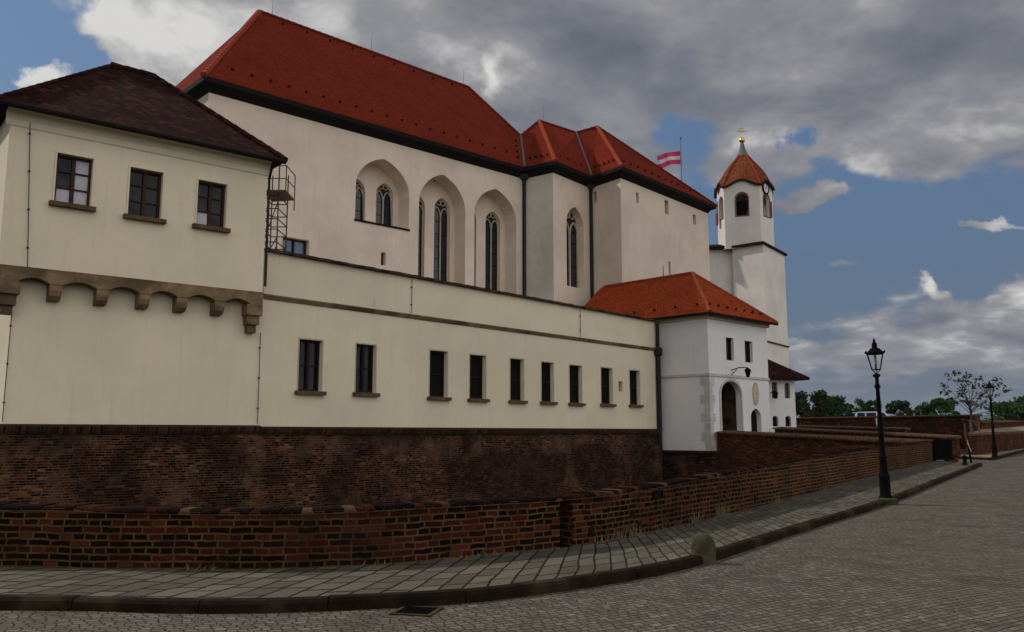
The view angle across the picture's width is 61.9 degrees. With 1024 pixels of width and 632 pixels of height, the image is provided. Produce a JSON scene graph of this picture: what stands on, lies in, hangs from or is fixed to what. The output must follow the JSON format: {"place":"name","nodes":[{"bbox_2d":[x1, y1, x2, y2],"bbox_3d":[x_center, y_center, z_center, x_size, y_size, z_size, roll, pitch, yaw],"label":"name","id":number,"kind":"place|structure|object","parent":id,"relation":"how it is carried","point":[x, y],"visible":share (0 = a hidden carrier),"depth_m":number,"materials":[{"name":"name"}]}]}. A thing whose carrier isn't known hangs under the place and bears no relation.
{"place":"outdoors","nodes":[
{"label":"outdoors","id":0,"kind":"place"},
{"bbox_2d":[0,461,975,597],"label":"pavement","id":1,"kind":"structure","parent":0,"point":[675,542],"depth_m":9.40,"materials":[{"name":"grey stone"}]},
{"bbox_2d":[0,441,935,568],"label":"wall","id":2,"kind":"structure","parent":1,"relation":"on","point":[89,535],"depth_m":9.91,"materials":[{"name":"brick"}]},
{"bbox_2d":[933,437,953,459],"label":"iron gate","id":3,"kind":"structure","parent":2,"relation":"attached to","point":[942,448],"depth_m":35.58,"materials":[{"name":"black metal"}]},
{"bbox_2d":[187,486,825,569],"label":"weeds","id":4,"kind":"object","parent":1,"relation":"on","point":[722,513],"visible":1,"depth_m":12.49,"materials":[{"name":"green plant"}]},
{"bbox_2d":[691,532,716,564],"bbox_3d":[2.369,2.884,10.579,0.315,0.395,0.268,0,-8,0],"label":"guard stone","id":5,"kind":"object","parent":1,"relation":"on","point":[703,545],"visible":0.94,"depth_m":10.48,"materials":[{"name":"stone"}]},
{"bbox_2d":[878,497,897,504],"bbox_3d":[8.142,4.030,18.475,0.388,0.190,0.388,3,-8,-22],"label":"lamp footing","id":6,"kind":"object","parent":1,"relation":"on","point":[892,501],"visible":0.63,"depth_m":18.31,"materials":[{"name":"stone"}]},
{"bbox_2d":[864,338,892,497],"bbox_3d":[8.081,2.229,18.752,0.467,3.515,0.447,-1,-8,0],"label":"street lamp","id":7,"kind":"object","parent":6,"relation":"on","point":[874,353],"visible":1,"depth_m":18.70,"materials":[{"name":"metal"}]},
{"bbox_2d":[962,455,967,464],"bbox_3d":[17.280,5.490,32.568,0.220,0.380,0.209,0,-8,0],"label":"bollard","id":8,"kind":"object","parent":1,"relation":"on","point":[964,457],"visible":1,"depth_m":32.51,"materials":[{"name":"metal"}]},
{"bbox_2d":[964,423,971,462],"bbox_3d":[18.177,5.112,33.977,0.255,1.689,0.125,0,-8,0],"label":"post","id":9,"kind":"object","parent":1,"relation":"on","point":[967,440],"visible":0.93,"depth_m":33.96,"materials":[{"name":"metal"}]},
{"bbox_2d":[0,449,1023,631],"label":"road","id":10,"kind":"structure","parent":0,"point":[946,556],"depth_m":8.45,"materials":[{"name":"grey stone"}]},
{"bbox_2d":[389,606,443,616],"bbox_3d":[-0.856,2.655,7.692,0.380,0.013,0.380,-2,-8,14],"label":"drain grate","id":11,"kind":"object","parent":10,"relation":"on","point":[428,611],"visible":1,"depth_m":7.66,"materials":[{"name":"black metal"}]},
{"bbox_2d":[0,463,981,613],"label":"kerb","id":12,"kind":"structure","parent":10,"relation":"on","point":[51,602],"depth_m":7.91,"materials":[{"name":"stone"}]},
{"bbox_2d":[941,437,957,461],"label":"gate pillar","id":13,"kind":"structure","parent":10,"relation":"on","point":[954,449],"depth_m":36.48,"materials":[{"name":"brick"}]},
{"bbox_2d":[958,449,1023,459],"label":"kerb","id":14,"kind":"structure","parent":10,"relation":"on","point":[998,457],"depth_m":39.65,"materials":[{"name":"stone"}]},
{"bbox_2d":[984,381,997,456],"bbox_3d":[22.140,4.724,39.356,0.469,3.531,0.449,0,-8,0],"label":"street lamp","id":15,"kind":"object","parent":14,"relation":"on","point":[989,387],"visible":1,"depth_m":39.31,"materials":[{"name":"metal"}]},
{"bbox_2d":[0,0,1023,416],"label":"sky","id":16,"kind":"structure","parent":0,"point":[888,135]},
{"bbox_2d":[876,414,996,425],"bbox_3d":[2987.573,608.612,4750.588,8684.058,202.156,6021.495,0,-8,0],"label":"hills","id":17,"kind":"structure","parent":0,"point":[988,416],"depth_m":5018.50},
{"bbox_2d":[961,448,1023,456],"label":"pavement","id":18,"kind":"structure","parent":0,"point":[999,453],"depth_m":42.14,"materials":[{"name":"beige stone"}]},
{"bbox_2d":[974,426,1023,432],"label":"verge","id":19,"kind":"structure","parent":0,"point":[1015,428],"depth_m":53.64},
{"bbox_2d":[939,370,1018,432],"bbox_3d":[23.424,4.863,43.086,3.454,4.260,2.621,0,-8,0],"label":"sapling","id":20,"kind":"object","parent":19,"relation":"on","point":[969,403],"visible":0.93,"depth_m":43.03,"materials":[{"name":"green plant"}]},
{"bbox_2d":[984,401,1023,420],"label":"broadleaf tree","id":21,"kind":"object","parent":19,"relation":"on","point":[1008,414],"visible":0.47,"depth_m":64.78,"materials":[{"name":"green plant"}]},
{"bbox_2d":[990,395,1023,419],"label":"broadleaf tree","id":22,"kind":"object","parent":19,"relation":"on","point":[1019,398],"visible":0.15,"depth_m":69.25,"materials":[{"name":"green plant"}]},
{"bbox_3d":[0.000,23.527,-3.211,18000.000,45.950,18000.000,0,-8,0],"label":"ground","id":23,"kind":"structure","parent":0,"visible":0},
{"bbox_2d":[0,424,661,508],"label":"moat wall","id":24,"kind":"structure","parent":23,"relation":"on","point":[228,466],"depth_m":28.81,"materials":[{"name":"brick"}]},
{"bbox_2d":[0,61,287,424],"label":"castle wing","id":25,"kind":"structure","parent":24,"relation":"on","point":[133,217],"depth_m":25.60,"materials":[{"name":"beige paint"}]},
{"bbox_2d":[48,150,96,211],"bbox_3d":[-12.663,-3.878,24.649,1.215,1.623,0.400,6,-10,-39],"label":"window","id":26,"kind":"structure","parent":25,"relation":"in","point":[72,175],"depth_m":24.73,"materials":[{"name":"brown wood"}]},
{"bbox_2d":[123,165,166,224],"bbox_3d":[-11.129,-3.669,25.892,1.218,1.656,0.400,6,-10,-39],"label":"window","id":27,"kind":"structure","parent":25,"relation":"in","point":[144,187],"depth_m":25.99,"materials":[{"name":"brown wood"}]},
{"bbox_2d":[192,178,230,232],"bbox_3d":[-9.572,-3.505,27.160,1.180,1.632,0.400,6,-10,-39],"label":"window","id":28,"kind":"structure","parent":25,"relation":"in","point":[210,198],"depth_m":27.27,"materials":[{"name":"brown wood"}]},
{"bbox_2d":[258,248,662,479],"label":"range wall","id":29,"kind":"structure","parent":24,"relation":"on","point":[344,344],"depth_m":34.25,"materials":[{"name":"beige paint"}]},
{"bbox_2d":[265,165,295,250],"bbox_3d":[-9.020,-3.204,32.787,0.981,4.988,1.549,0,-8,0],"label":"scaffold","id":30,"kind":"object","parent":29,"relation":"on","point":[278,195],"visible":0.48,"depth_m":32.86,"materials":[{"name":"metal"}]},
{"bbox_2d":[294,337,326,394],"bbox_3d":[-7.007,1.753,29.540,0.400,1.949,1.214,-7,-10,41],"label":"window","id":31,"kind":"structure","parent":29,"relation":"in","point":[308,350],"depth_m":29.66,"materials":[{"name":"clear glass"}]},
{"bbox_2d":[352,342,379,396],"bbox_3d":[-5.402,1.976,31.366,0.400,1.949,1.176,-7,-10,41],"label":"window","id":32,"kind":"structure","parent":29,"relation":"in","point":[363,380],"depth_m":31.50,"materials":[{"name":"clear glass"}]},
{"bbox_2d":[427,349,451,400],"bbox_3d":[-2.980,2.361,34.139,0.430,2.020,1.228,-7,-10,41],"label":"window","id":33,"kind":"structure","parent":29,"relation":"in","point":[436,359],"depth_m":34.34,"materials":[{"name":"black glass"}]},
{"bbox_2d":[467,353,489,401],"bbox_3d":[-1.480,2.602,35.842,0.430,2.005,1.223,-7,-10,41],"label":"window","id":34,"kind":"structure","parent":29,"relation":"in","point":[475,362],"depth_m":36.04,"materials":[{"name":"black glass"}]},
{"bbox_2d":[508,357,527,403],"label":"window","id":35,"kind":"structure","parent":29,"relation":"in","point":[514,364],"depth_m":37.93,"materials":[{"name":"black glass"}]},
{"bbox_2d":[540,361,557,404],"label":"window","id":36,"kind":"structure","parent":29,"relation":"in","point":[545,367],"depth_m":39.56,"materials":[{"name":"black glass"}]},
{"bbox_2d":[568,364,585,405],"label":"window","id":37,"kind":"structure","parent":29,"relation":"in","point":[573,370],"depth_m":41.17,"materials":[{"name":"black glass"}]},
{"bbox_2d":[600,366,616,406],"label":"window","id":38,"kind":"structure","parent":29,"relation":"in","point":[604,372],"depth_m":43.14,"materials":[{"name":"black glass"}]},
{"bbox_2d":[629,369,643,407],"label":"window","id":39,"kind":"structure","parent":29,"relation":"in","point":[632,374],"depth_m":45.05,"materials":[{"name":"black glass"}]},
{"bbox_2d":[175,6,717,305],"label":"church","id":40,"kind":"structure","parent":23,"relation":"on","point":[393,164],"depth_m":51.38,"materials":[{"name":"white paint"}]},
{"bbox_2d":[281,235,308,254],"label":"window","id":41,"kind":"structure","parent":40,"relation":"in","point":[295,246],"depth_m":43.44,"materials":[{"name":"blue glass"}]},
{"bbox_2d":[355,180,363,219],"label":"tracery window","id":42,"kind":"structure","parent":40,"relation":"in","point":[359,198],"depth_m":47.56,"materials":[{"name":"black glass"}]},
{"bbox_2d":[376,184,391,224],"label":"tracery window","id":43,"kind":"structure","parent":40,"relation":"in","point":[383,193],"depth_m":48.65,"materials":[{"name":"black glass"}]},
{"bbox_2d":[418,198,422,276],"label":"tracery window","id":44,"kind":"structure","parent":40,"relation":"in","point":[420,237],"depth_m":50.17,"materials":[{"name":"black glass"}]},
{"bbox_2d":[434,198,448,280],"bbox_3d":[-4.311,-4.199,51.102,1.237,6.108,0.114,7,-11,-42],"label":"tracery window","id":45,"kind":"structure","parent":40,"relation":"in","point":[441,213],"depth_m":51.24,"materials":[{"name":"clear glass"}]},
{"bbox_2d":[485,212,498,290],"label":"tracery window","id":46,"kind":"structure","parent":40,"relation":"in","point":[492,226],"depth_m":53.95,"materials":[{"name":"black glass"}]},
{"bbox_2d":[566,210,578,287],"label":"tracery window","id":47,"kind":"structure","parent":40,"relation":"in","point":[572,233],"depth_m":55.39,"materials":[{"name":"black glass"}]},
{"bbox_2d":[680,137,681,180],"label":"flagpole","id":48,"kind":"object","parent":40,"relation":"on","point":[681,158],"visible":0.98,"depth_m":74.50,"materials":[{"name":"metal"}]},
{"bbox_2d":[657,151,679,167],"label":"flag","id":49,"kind":"object","parent":48,"relation":"attached to","point":[666,159],"visible":0.96,"depth_m":74.58,"materials":[{"name":"red fabric"}]},
{"bbox_2d":[663,450,719,479],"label":"retaining wall","id":50,"kind":"structure","parent":23,"relation":"on","point":[679,463],"depth_m":44.98,"materials":[{"name":"brick"}]},
{"bbox_2d":[585,268,778,450],"bbox_3d":[9.522,2.290,50.062,7.147,10.887,10.994,7,-11,-43],"label":"gatehouse","id":51,"kind":"object","parent":50,"relation":"on","point":[713,357],"visible":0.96,"depth_m":46.66,"materials":[{"name":"white paint"}]},
{"bbox_2d":[726,338,731,360],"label":"window","id":52,"kind":"structure","parent":51,"relation":"in","point":[728,340],"depth_m":46.65,"materials":[{"name":"black glass"}]},
{"bbox_2d":[745,341,749,362],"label":"window","id":53,"kind":"structure","parent":51,"relation":"in","point":[747,344],"depth_m":48.00,"materials":[{"name":"black glass"}]},
{"bbox_2d":[751,410,756,431],"bbox_3d":[13.402,5.907,47.706,1.093,1.445,0.001,7,-11,-43],"label":"wicket door","id":54,"kind":"structure","parent":51,"relation":"in","point":[753,415],"depth_m":47.86,"materials":[{"name":"black wood"}]},
{"bbox_2d":[768,359,809,432],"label":"annex house","id":55,"kind":"structure","parent":23,"relation":"on","point":[782,396],"depth_m":53.20,"materials":[{"name":"paint"}]},
{"bbox_2d":[772,382,775,397],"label":"window","id":56,"kind":"structure","parent":55,"relation":"in","point":[773,384],"depth_m":53.27,"materials":[{"name":"glass"}]},
{"bbox_2d":[773,416,776,426],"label":"window","id":57,"kind":"structure","parent":55,"relation":"in","point":[774,418],"depth_m":52.97,"materials":[{"name":"black glass"}]},
{"bbox_2d":[784,383,788,397],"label":"window","id":58,"kind":"structure","parent":55,"relation":"in","point":[786,385],"depth_m":53.58,"materials":[{"name":"glass"}]},
{"bbox_2d":[785,416,789,426],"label":"window","id":59,"kind":"structure","parent":55,"relation":"in","point":[787,419],"depth_m":53.31,"materials":[{"name":"black glass"}]},
{"bbox_2d":[715,430,932,469],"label":"bridge parapet","id":60,"kind":"structure","parent":23,"relation":"on","point":[736,449],"depth_m":41.67,"materials":[{"name":"brick"}]},
{"bbox_2d":[796,416,876,426],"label":"bastion wall","id":61,"kind":"structure","parent":23,"relation":"on","point":[870,421],"depth_m":60.34,"materials":[{"name":"brick"}]},
{"bbox_2d":[796,425,910,432],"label":"terrace wall","id":62,"kind":"structure","parent":23,"relation":"on","point":[890,429],"depth_m":51.82,"materials":[{"name":"brick"}]},
{"bbox_2d":[773,427,961,455],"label":"bridge parapet","id":63,"kind":"structure","parent":23,"relation":"on","point":[816,431],"depth_m":44.04,"materials":[{"name":"brick"}]},
{"bbox_2d":[874,414,982,448],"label":"bastion wall","id":64,"kind":"structure","parent":23,"relation":"on","point":[941,424],"depth_m":54.43,"materials":[{"name":"brick"}]},
{"bbox_2d":[961,419,989,448],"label":"bastion wall","id":65,"kind":"structure","parent":23,"relation":"on","point":[966,421],"depth_m":52.33,"materials":[{"name":"brick"}]},
{"bbox_2d":[964,431,1023,454],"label":"road wall","id":66,"kind":"structure","parent":23,"relation":"on","point":[980,443],"depth_m":45.09,"materials":[{"name":"brick"}]},
{"bbox_2d":[979,420,1023,429],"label":"rampart wall","id":67,"kind":"structure","parent":23,"relation":"on","point":[998,424],"depth_m":57.29,"materials":[{"name":"brick"}]},
{"label":"bastion terrace","id":68,"kind":"structure","parent":0,"visible":0},
{"bbox_2d":[709,124,789,367],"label":"bell tower","id":69,"kind":"structure","parent":68,"relation":"on","point":[746,260],"depth_m":80.75,"materials":[{"name":"white paint"}]},
{"bbox_2d":[795,389,831,416],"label":"broadleaf tree","id":70,"kind":"object","parent":68,"relation":"on","point":[803,409],"visible":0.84,"depth_m":77.22,"materials":[{"name":"green plant"}]},
{"bbox_2d":[810,395,850,416],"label":"broadleaf tree","id":71,"kind":"object","parent":68,"relation":"on","point":[842,407],"visible":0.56,"depth_m":78.36,"materials":[{"name":"green plant"}]},
{"bbox_2d":[836,403,854,416],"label":"broadleaf tree","id":72,"kind":"object","parent":68,"relation":"on","point":[850,413],"visible":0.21,"depth_m":82.89,"materials":[{"name":"green plant"}]},
{"bbox_2d":[853,398,882,411],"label":"broadleaf tree","id":73,"kind":"object","parent":68,"relation":"on","point":[864,406],"visible":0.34,"depth_m":87.55,"materials":[{"name":"green plant"}]},
{"bbox_2d":[855,411,889,423],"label":"parked car","id":74,"kind":"object","parent":68,"relation":"on","point":[873,413],"visible":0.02,"depth_m":75.18,"materials":[{"name":"paint"}]},
{"bbox_2d":[885,400,913,415],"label":"broadleaf tree","id":75,"kind":"object","parent":68,"relation":"on","point":[902,407],"visible":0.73,"depth_m":85.02,"materials":[{"name":"green plant"}]},
{"bbox_2d":[913,405,936,414],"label":"broadleaf tree","id":76,"kind":"object","parent":68,"relation":"on","point":[915,408],"visible":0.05,"depth_m":89.17,"materials":[{"name":"green plant"}]},
{"bbox_2d":[916,396,960,414],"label":"broadleaf tree","id":77,"kind":"object","parent":68,"relation":"on","point":[939,404],"visible":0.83,"depth_m":84.86,"materials":[{"name":"green plant"}]}
]}

